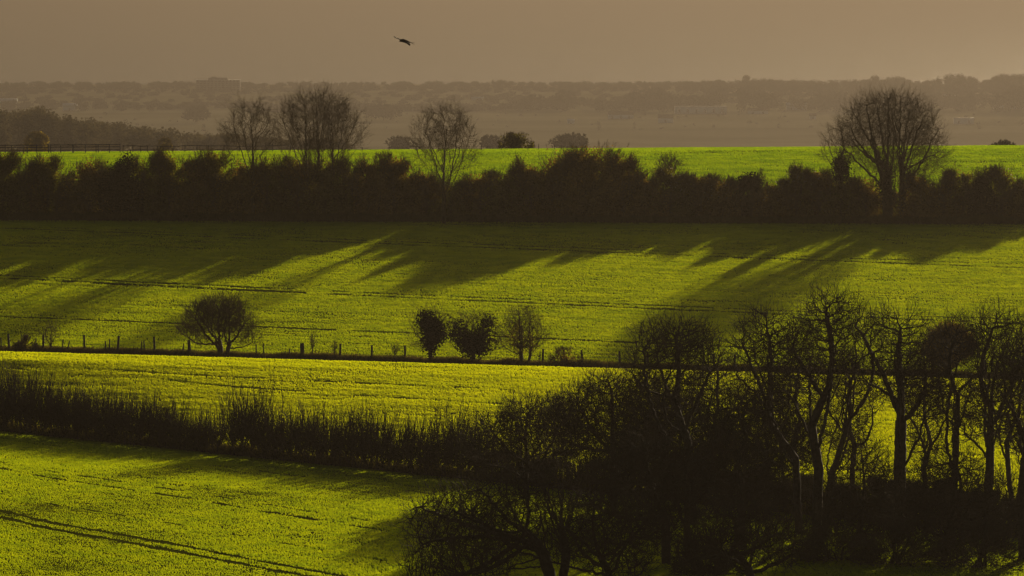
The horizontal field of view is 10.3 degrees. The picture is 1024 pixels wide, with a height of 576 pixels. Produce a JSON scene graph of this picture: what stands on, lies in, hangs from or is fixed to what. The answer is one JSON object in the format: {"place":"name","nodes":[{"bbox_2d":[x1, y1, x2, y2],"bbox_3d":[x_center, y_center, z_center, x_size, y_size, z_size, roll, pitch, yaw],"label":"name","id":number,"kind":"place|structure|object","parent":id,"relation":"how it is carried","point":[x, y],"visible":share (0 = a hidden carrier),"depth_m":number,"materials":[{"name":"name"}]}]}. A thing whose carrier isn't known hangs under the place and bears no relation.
{"place":"outdoors","nodes":[
{"label":"outdoors","id":0,"kind":"place"},
{"bbox_2d":[0,0,1023,83],"bbox_3d":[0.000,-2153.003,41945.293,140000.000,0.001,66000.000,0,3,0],"label":"sky","id":1,"kind":"structure","parent":0,"point":[277,41],"depth_m":16190.48,"materials":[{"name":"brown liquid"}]},
{"bbox_2d":[0,146,1023,575],"bbox_3d":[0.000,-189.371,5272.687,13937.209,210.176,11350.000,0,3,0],"label":"ground","id":2,"kind":"structure","parent":0,"point":[54,508],"depth_m":466.50,"materials":[{"name":"plant"}]},
{"bbox_2d":[0,147,34,214],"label":"hedgerow bush","id":3,"kind":"object","parent":2,"relation":"on","point":[14,185],"visible":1,"depth_m":671.73,"materials":[{"name":"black plant"}]},
{"bbox_2d":[10,334,39,351],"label":"round bush","id":4,"kind":"object","parent":2,"relation":"on","point":[21,344],"visible":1,"depth_m":535.04,"materials":[{"name":"green plant"}]},
{"bbox_2d":[23,130,49,151],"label":"hazy tree","id":5,"kind":"object","parent":2,"relation":"on","point":[40,138],"visible":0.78,"depth_m":1498.97,"materials":[{"name":"brown plant"}]},
{"bbox_2d":[17,152,76,212],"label":"hedgerow bush","id":6,"kind":"object","parent":2,"relation":"on","point":[45,171],"visible":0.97,"depth_m":675.13,"materials":[{"name":"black plant"}]},
{"bbox_2d":[0,144,120,152],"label":"rail fence","id":7,"kind":"object","parent":2,"relation":"on","point":[48,147],"visible":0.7,"depth_m":776.05,"materials":[{"name":"brown wood"}]},
{"bbox_2d":[54,156,115,213],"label":"hedgerow bush","id":8,"kind":"object","parent":2,"relation":"on","point":[87,175],"visible":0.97,"depth_m":673.92,"materials":[{"name":"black plant"}]},
{"bbox_2d":[0,354,236,453],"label":"hedge","id":9,"kind":"object","parent":2,"relation":"on","point":[76,414],"visible":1,"depth_m":445.89,"materials":[{"name":"black plant"}]},
{"bbox_2d":[94,147,147,214],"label":"hedgerow bush","id":10,"kind":"object","parent":2,"relation":"on","point":[117,201],"visible":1,"depth_m":670.55,"materials":[{"name":"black plant"}]},
{"bbox_2d":[0,99,248,111],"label":"woodland","id":11,"kind":"object","parent":2,"relation":"on","point":[53,104],"visible":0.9,"depth_m":8060.41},
{"bbox_2d":[120,152,171,214],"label":"hedgerow bush","id":12,"kind":"object","parent":2,"relation":"on","point":[153,203],"visible":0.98,"depth_m":672.30,"materials":[{"name":"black plant"}]},
{"bbox_2d":[137,144,191,212],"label":"hedgerow bush","id":13,"kind":"object","parent":2,"relation":"on","point":[172,167],"visible":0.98,"depth_m":674.02,"materials":[{"name":"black plant"}]},
{"bbox_2d":[0,81,345,91],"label":"woodland","id":14,"kind":"object","parent":2,"relation":"on","point":[88,86],"visible":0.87,"depth_m":9489.66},
{"bbox_2d":[0,105,355,151],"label":"woodland","id":15,"kind":"object","parent":2,"relation":"on","point":[16,128],"visible":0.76,"depth_m":2541.27,"materials":[{"name":"plant"}]},
{"bbox_2d":[163,153,219,214],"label":"hedgerow bush","id":16,"kind":"object","parent":2,"relation":"on","point":[186,197],"visible":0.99,"depth_m":670.76,"materials":[{"name":"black plant"}]},
{"bbox_2d":[181,105,210,121],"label":"hazy tree","id":17,"kind":"object","parent":2,"relation":"on","point":[197,113],"visible":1,"depth_m":7292.77,"materials":[{"name":"brown plant"}]},
{"bbox_2d":[184,145,240,213],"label":"hedgerow bush","id":18,"kind":"object","parent":2,"relation":"on","point":[214,164],"visible":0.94,"depth_m":672.01,"materials":[{"name":"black plant"}]},
{"bbox_2d":[196,77,239,90],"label":"apartment block","id":19,"kind":"structure","parent":2,"relation":"on","point":[216,83],"depth_m":9300.48,"materials":[{"name":"grey concrete"}]},
{"bbox_2d":[173,289,269,356],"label":"hawthorn tree","id":20,"kind":"object","parent":2,"relation":"on","point":[210,310],"visible":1,"depth_m":527.49,"materials":[{"name":"brown plant"}]},
{"bbox_2d":[208,155,272,214],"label":"hedgerow bush","id":21,"kind":"object","parent":2,"relation":"on","point":[231,196],"visible":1,"depth_m":669.22,"materials":[{"name":"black plant"}]},
{"bbox_2d":[215,90,280,214],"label":"bare tree","id":22,"kind":"object","parent":2,"relation":"on","point":[234,129],"visible":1,"depth_m":667.87,"materials":[{"name":"brown plant"}]},
{"bbox_2d":[239,154,300,213],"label":"hedgerow bush","id":23,"kind":"object","parent":2,"relation":"on","point":[281,185],"visible":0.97,"depth_m":670.67,"materials":[{"name":"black plant"}]},
{"bbox_2d":[269,154,325,213],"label":"hedgerow bush","id":24,"kind":"object","parent":2,"relation":"on","point":[288,169],"visible":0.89,"depth_m":672.47,"materials":[{"name":"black plant"}]},
{"bbox_2d":[259,80,374,211],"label":"bare tree","id":25,"kind":"object","parent":2,"relation":"on","point":[316,135],"visible":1,"depth_m":669.45,"materials":[{"name":"brown plant"}]},
{"bbox_2d":[295,153,363,215],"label":"hedgerow bush","id":26,"kind":"object","parent":2,"relation":"on","point":[320,179],"visible":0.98,"depth_m":669.03,"materials":[{"name":"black plant"}]},
{"bbox_2d":[203,365,495,478],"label":"hedge","id":27,"kind":"object","parent":2,"relation":"on","point":[407,448],"visible":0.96,"depth_m":422.67,"materials":[{"name":"black plant"}]},
{"bbox_2d":[347,153,397,214],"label":"hedgerow bush","id":28,"kind":"object","parent":2,"relation":"on","point":[366,186],"visible":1,"depth_m":668.12,"materials":[{"name":"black plant"}]},
{"bbox_2d":[366,148,431,214],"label":"hedgerow bush","id":29,"kind":"object","parent":2,"relation":"on","point":[412,187],"visible":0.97,"depth_m":669.25,"materials":[{"name":"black plant"}]},
{"bbox_2d":[383,135,415,149],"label":"hazy tree","id":30,"kind":"object","parent":2,"relation":"on","point":[400,142],"visible":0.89,"depth_m":2996.59,"materials":[{"name":"brown plant"}]},
{"bbox_2d":[399,300,452,359],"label":"ivy tree","id":31,"kind":"object","parent":2,"relation":"on","point":[430,325],"visible":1,"depth_m":520.09,"materials":[{"name":"brown plant"}]},
{"bbox_2d":[402,166,450,213],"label":"hedgerow bush","id":32,"kind":"object","parent":2,"relation":"on","point":[434,188],"visible":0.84,"depth_m":671.36,"materials":[{"name":"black plant"}]},
{"bbox_2d":[398,95,486,222],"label":"bare tree","id":33,"kind":"object","parent":2,"relation":"on","point":[445,144],"visible":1,"depth_m":659.87,"materials":[{"name":"brown plant"}]},
{"bbox_2d":[422,179,481,216],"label":"hedgerow bush","id":34,"kind":"object","parent":2,"relation":"on","point":[454,201],"visible":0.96,"depth_m":667.97,"materials":[{"name":"black plant"}]},
{"bbox_2d":[439,305,508,361],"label":"ivy tree","id":35,"kind":"object","parent":2,"relation":"on","point":[471,343],"visible":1,"depth_m":518.55,"materials":[{"name":"brown plant"}]},
{"bbox_2d":[455,167,505,215],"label":"hedgerow bush","id":36,"kind":"object","parent":2,"relation":"on","point":[482,181],"visible":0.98,"depth_m":670.17,"materials":[{"name":"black plant"}]},
{"bbox_2d":[381,445,585,575],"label":"bare tree","id":37,"kind":"object","parent":2,"relation":"on","point":[488,530],"visible":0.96,"depth_m":330.59,"materials":[{"name":"black plant"}]},
{"bbox_2d":[0,88,1004,104],"bbox_3d":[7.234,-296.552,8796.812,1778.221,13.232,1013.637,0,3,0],"label":"woodland","id":38,"kind":"object","parent":2,"relation":"on","point":[495,99],"visible":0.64,"depth_m":8806.96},
{"bbox_2d":[475,163,534,216],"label":"hedgerow bush","id":39,"kind":"object","parent":2,"relation":"on","point":[498,198],"visible":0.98,"depth_m":666.30,"materials":[{"name":"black plant"}]},
{"bbox_2d":[0,345,1012,378],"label":"verge grass","id":40,"kind":"structure","parent":2,"relation":"on","point":[331,356],"depth_m":523.89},
{"bbox_2d":[0,334,1015,371],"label":"post fence","id":41,"kind":"object","parent":2,"relation":"on","point":[302,346],"visible":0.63,"depth_m":526.91,"materials":[{"name":"brown wood"}]},
{"bbox_2d":[0,419,1017,535],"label":"verge grass","id":42,"kind":"structure","parent":2,"relation":"on","point":[238,452],"depth_m":429.49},
{"bbox_2d":[338,79,682,92],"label":"woodland","id":43,"kind":"object","parent":2,"relation":"on","point":[565,85],"visible":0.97,"depth_m":9421.12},
{"bbox_2d":[0,219,1023,372],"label":"crop grass","id":44,"kind":"structure","parent":2,"relation":"on","point":[836,244],"depth_m":599.01,"materials":[{"name":"plant"}]},
{"bbox_2d":[0,430,1023,575],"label":"crop grass","id":45,"kind":"structure","parent":2,"relation":"on","point":[68,454],"depth_m":373.66,"materials":[{"name":"plant"}]},
{"bbox_2d":[0,351,1023,521],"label":"crop grass","id":46,"kind":"structure","parent":2,"relation":"on","point":[198,393],"depth_m":467.31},
{"bbox_2d":[0,145,1023,211],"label":"pasture grass","id":47,"kind":"structure","parent":2,"relation":"on","point":[974,153],"depth_m":750.57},
{"bbox_2d":[497,131,534,148],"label":"round bush","id":48,"kind":"object","parent":2,"relation":"on","point":[511,140],"visible":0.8,"depth_m":814.58,"materials":[{"name":"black plant"}]},
{"bbox_2d":[448,380,593,492],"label":"bare tree","id":49,"kind":"object","parent":2,"relation":"on","point":[518,435],"visible":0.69,"depth_m":392.63,"materials":[{"name":"black plant"}]},
{"bbox_2d":[489,298,559,360],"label":"hawthorn tree","id":50,"kind":"object","parent":2,"relation":"on","point":[520,336],"visible":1,"depth_m":516.96,"materials":[{"name":"brown plant"}]},
{"bbox_2d":[500,154,559,215],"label":"hedgerow bush","id":51,"kind":"object","parent":2,"relation":"on","point":[534,180],"visible":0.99,"depth_m":667.85,"materials":[{"name":"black plant"}]},
{"bbox_2d":[524,145,595,214],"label":"hedgerow bush","id":52,"kind":"object","parent":2,"relation":"on","point":[549,162],"visible":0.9,"depth_m":669.53,"materials":[{"name":"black plant"}]},
{"bbox_2d":[545,346,584,364],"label":"round bush","id":53,"kind":"object","parent":2,"relation":"on","point":[558,351],"visible":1,"depth_m":515.57,"materials":[{"name":"green plant"}]},
{"bbox_2d":[547,132,588,147],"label":"hazy tree","id":54,"kind":"object","parent":2,"relation":"on","point":[565,140],"visible":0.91,"depth_m":2894.57,"materials":[{"name":"brown plant"}]},
{"bbox_2d":[541,140,633,217],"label":"hedgerow bush","id":55,"kind":"object","parent":2,"relation":"on","point":[588,200],"visible":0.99,"depth_m":665.92,"materials":[{"name":"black plant"}]},
{"bbox_2d":[523,471,680,575],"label":"bare tree","id":56,"kind":"object","parent":2,"relation":"on","point":[608,568],"visible":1,"depth_m":326.84,"materials":[{"name":"black plant"}]},
{"bbox_2d":[525,355,696,510],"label":"bare tree","id":57,"kind":"object","parent":2,"relation":"on","point":[573,424],"visible":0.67,"depth_m":380.29,"materials":[{"name":"black plant"}]},
{"bbox_2d":[597,150,649,214],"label":"hedgerow bush","id":58,"kind":"object","parent":2,"relation":"on","point":[629,167],"visible":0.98,"depth_m":668.28,"materials":[{"name":"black plant"}]},
{"bbox_2d":[240,82,1023,112],"bbox_3d":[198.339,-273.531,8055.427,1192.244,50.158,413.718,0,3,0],"label":"woodland","id":59,"kind":"object","parent":2,"relation":"on","point":[654,101],"visible":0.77,"depth_m":7930.52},
{"bbox_2d":[559,414,734,564],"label":"bare tree","id":60,"kind":"object","parent":2,"relation":"on","point":[643,459],"visible":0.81,"depth_m":344.59,"materials":[{"name":"black plant"}]},
{"bbox_2d":[618,172,675,216],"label":"hedgerow bush","id":61,"kind":"object","parent":2,"relation":"on","point":[637,200],"visible":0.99,"depth_m":665.31,"materials":[{"name":"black plant"}]},
{"bbox_2d":[640,163,698,217],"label":"hedgerow bush","id":62,"kind":"object","parent":2,"relation":"on","point":[678,182],"visible":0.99,"depth_m":666.72,"materials":[{"name":"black plant"}]},
{"bbox_2d":[612,299,734,518],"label":"bare tree","id":63,"kind":"object","parent":2,"relation":"on","point":[677,361],"visible":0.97,"depth_m":372.47,"materials":[{"name":"black plant"}]},
{"bbox_2d":[619,376,736,506],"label":"bare tree","id":64,"kind":"object","parent":2,"relation":"on","point":[693,424],"visible":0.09,"depth_m":388.31,"materials":[{"name":"black plant"}]},
{"bbox_2d":[673,170,726,216],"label":"hedgerow bush","id":65,"kind":"object","parent":2,"relation":"on","point":[704,178],"visible":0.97,"depth_m":668.63,"materials":[{"name":"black plant"}]},
{"bbox_2d":[666,530,748,575],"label":"scrub bush","id":66,"kind":"object","parent":2,"relation":"on","point":[723,570],"visible":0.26,"depth_m":339.03,"materials":[{"name":"black plant"}]},
{"bbox_2d":[682,331,753,505],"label":"bare tree","id":67,"kind":"object","parent":2,"relation":"on","point":[724,373],"visible":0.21,"depth_m":390.79,"materials":[{"name":"black plant"}]},
{"bbox_2d":[694,174,745,216],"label":"hedgerow bush","id":68,"kind":"object","parent":2,"relation":"on","point":[712,200],"visible":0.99,"depth_m":665.52,"materials":[{"name":"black plant"}]},
{"bbox_2d":[460,433,1017,536],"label":"hedge","id":69,"kind":"object","parent":2,"relation":"on","point":[482,471],"visible":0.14,"depth_m":402.62,"materials":[{"name":"black plant"}]},
{"bbox_2d":[675,366,805,548],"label":"bare tree","id":70,"kind":"object","parent":2,"relation":"on","point":[736,478],"visible":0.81,"depth_m":352.58,"materials":[{"name":"black plant"}]},
{"bbox_2d":[657,484,835,575],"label":"bare tree","id":71,"kind":"object","parent":2,"relation":"on","point":[737,528],"visible":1,"depth_m":330.80,"materials":[{"name":"black plant"}]},
{"bbox_2d":[725,166,769,216],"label":"hedgerow bush","id":72,"kind":"object","parent":2,"relation":"on","point":[750,182],"visible":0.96,"depth_m":666.88,"materials":[{"name":"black plant"}]},
{"bbox_2d":[712,291,810,533],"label":"bare tree","id":73,"kind":"object","parent":2,"relation":"on","point":[767,336],"visible":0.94,"depth_m":366.71,"materials":[{"name":"black plant"}]},
{"bbox_2d":[708,378,837,502],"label":"bare tree","id":74,"kind":"object","parent":2,"relation":"on","point":[802,450],"visible":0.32,"depth_m":384.51,"materials":[{"name":"black plant"}]},
{"bbox_2d":[747,177,801,217],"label":"hedgerow bush","id":75,"kind":"object","parent":2,"relation":"on","point":[779,202],"visible":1,"depth_m":663.63,"materials":[{"name":"black plant"}]},
{"bbox_2d":[777,159,818,216],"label":"hedgerow bush","id":76,"kind":"object","parent":2,"relation":"on","point":[797,180],"visible":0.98,"depth_m":665.76,"materials":[{"name":"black plant"}]},
{"bbox_2d":[765,333,839,492],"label":"bare tree","id":77,"kind":"object","parent":2,"relation":"on","point":[821,417],"visible":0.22,"depth_m":392.74,"materials":[{"name":"brown plant"}]},
{"bbox_2d":[742,274,882,523],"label":"bare tree","id":78,"kind":"object","parent":2,"relation":"on","point":[815,416],"visible":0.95,"depth_m":364.71,"materials":[{"name":"black plant"}]},
{"bbox_2d":[794,165,837,215],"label":"hedgerow bush","id":79,"kind":"object","parent":2,"relation":"on","point":[822,178],"visible":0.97,"depth_m":667.30,"materials":[{"name":"green plant"}]},
{"bbox_2d":[786,511,875,563],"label":"scrub bush","id":80,"kind":"object","parent":2,"relation":"on","point":[841,535],"visible":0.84,"depth_m":347.04,"materials":[{"name":"black plant"}]},
{"bbox_2d":[814,118,861,214],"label":"bare tree","id":81,"kind":"object","parent":2,"relation":"on","point":[840,175],"visible":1,"depth_m":663.84,"materials":[{"name":"brown plant"}]},
{"bbox_2d":[812,174,871,218],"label":"hedgerow bush","id":82,"kind":"object","parent":2,"relation":"on","point":[828,201],"visible":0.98,"depth_m":663.95,"materials":[{"name":"green plant"}]},
{"bbox_2d":[808,340,886,479],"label":"bare tree","id":83,"kind":"object","parent":2,"relation":"on","point":[838,397],"visible":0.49,"depth_m":394.91,"materials":[{"name":"brown plant"}]},
{"bbox_2d":[680,73,1023,95],"bbox_3d":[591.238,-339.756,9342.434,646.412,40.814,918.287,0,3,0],"label":"woodland","id":84,"kind":"object","parent":2,"relation":"on","point":[795,87],"visible":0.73,"depth_m":9024.26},
{"bbox_2d":[801,424,923,547],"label":"bare tree","id":85,"kind":"object","parent":2,"relation":"on","point":[870,505],"visible":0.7,"depth_m":356.72,"materials":[{"name":"plant"}]},
{"bbox_2d":[840,174,896,216],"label":"hedgerow bush","id":86,"kind":"object","parent":2,"relation":"on","point":[874,200],"visible":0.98,"depth_m":665.52,"materials":[{"name":"green plant"}]},
{"bbox_2d":[819,79,956,216],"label":"bare tree","id":87,"kind":"object","parent":2,"relation":"on","point":[884,167],"visible":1,"depth_m":661.12,"materials":[{"name":"brown plant"}]},
{"bbox_2d":[842,515,947,567],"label":"scrub bush","id":88,"kind":"object","parent":2,"relation":"on","point":[895,540],"visible":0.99,"depth_m":344.91,"materials":[{"name":"black plant"}]},
{"bbox_2d":[841,290,966,543],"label":"bare tree","id":89,"kind":"object","parent":2,"relation":"on","point":[898,401],"visible":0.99,"depth_m":360.64,"materials":[{"name":"brown plant"}]},
{"bbox_2d":[886,169,947,218],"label":"hedgerow bush","id":90,"kind":"object","parent":2,"relation":"on","point":[916,203],"visible":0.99,"depth_m":662.02,"materials":[{"name":"green plant"}]},
{"bbox_2d":[889,332,962,481],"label":"bare tree","id":91,"kind":"object","parent":2,"relation":"on","point":[928,433],"visible":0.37,"depth_m":392.82,"materials":[{"name":"brown plant"}]},
{"bbox_2d":[923,177,967,217],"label":"hedgerow bush","id":92,"kind":"object","parent":2,"relation":"on","point":[955,210],"visible":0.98,"depth_m":664.33,"materials":[{"name":"green plant"}]},
{"bbox_2d":[869,428,1023,562],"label":"bare tree","id":93,"kind":"object","parent":2,"relation":"on","point":[951,520],"visible":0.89,"depth_m":346.70,"materials":[{"name":"plant"}]},
{"bbox_2d":[916,316,979,374],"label":"round tree","id":94,"kind":"object","parent":2,"relation":"on","point":[933,329],"visible":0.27,"depth_m":500.91,"materials":[{"name":"brown plant"}]},
{"bbox_2d":[912,302,1002,537],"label":"bare tree","id":95,"kind":"object","parent":2,"relation":"on","point":[951,348],"visible":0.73,"depth_m":362.61,"materials":[{"name":"brown plant"}]},
{"bbox_2d":[944,80,979,96],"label":"hazy tree","id":96,"kind":"object","parent":2,"relation":"on","point":[966,88],"visible":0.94,"depth_m":8788.80,"materials":[{"name":"brown plant"}]},
{"bbox_2d":[936,161,991,215],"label":"hedgerow bush","id":97,"kind":"object","parent":2,"relation":"on","point":[965,179],"visible":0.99,"depth_m":666.07,"materials":[{"name":"green plant"}]},
{"bbox_2d":[927,509,1023,570],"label":"scrub bush","id":98,"kind":"object","parent":2,"relation":"on","point":[990,532],"visible":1,"depth_m":342.92,"materials":[{"name":"black plant"}]},
{"bbox_2d":[940,294,1023,520],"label":"bare tree","id":99,"kind":"object","parent":2,"relation":"on","point":[983,389],"visible":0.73,"depth_m":358.73,"materials":[{"name":"brown plant"}]},
{"bbox_2d":[963,172,1001,216],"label":"hedgerow bush","id":100,"kind":"object","parent":2,"relation":"on","point":[977,199],"visible":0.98,"depth_m":662.77,"materials":[{"name":"green plant"}]},
{"bbox_2d":[973,314,1023,559],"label":"bare tree","id":101,"kind":"object","parent":2,"relation":"on","point":[1017,418],"visible":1,"depth_m":350.89,"materials":[{"name":"brown plant"}]},
{"bbox_2d":[980,162,1023,215],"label":"hedgerow bush","id":102,"kind":"object","parent":2,"relation":"on","point":[999,177],"visible":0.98,"depth_m":664.77,"materials":[{"name":"green plant"}]},
{"bbox_2d":[981,326,1023,494],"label":"bare tree","id":103,"kind":"object","parent":2,"relation":"on","point":[1007,454],"visible":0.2,"depth_m":387.08,"materials":[{"name":"brown plant"}]},
{"bbox_2d":[993,180,1023,217],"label":"hedgerow bush","id":104,"kind":"object","parent":2,"relation":"on","point":[1011,203],"visible":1,"depth_m":661.03,"materials":[{"name":"green plant"}]},
{"bbox_2d":[0,84,1023,151],"bbox_3d":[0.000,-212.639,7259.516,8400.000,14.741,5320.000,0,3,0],"label":"coastal plain","id":105,"kind":"structure","parent":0,"point":[542,127],"depth_m":7320.10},
{"bbox_2d":[99,110,1023,131],"bbox_3d":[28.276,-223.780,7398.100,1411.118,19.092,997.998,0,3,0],"label":"woodland","id":106,"kind":"object","parent":105,"relation":"on","point":[978,125],"visible":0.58,"depth_m":7252.72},
{"bbox_2d":[674,106,726,113],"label":"long building","id":107,"kind":"structure","parent":105,"relation":"on","point":[700,109],"depth_m":7784.72,"materials":[{"name":"brown concrete"}]},
{"bbox_2d":[0,209,1023,226],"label":"verge grass","id":108,"kind":"structure","parent":0,"point":[548,217],"depth_m":662.87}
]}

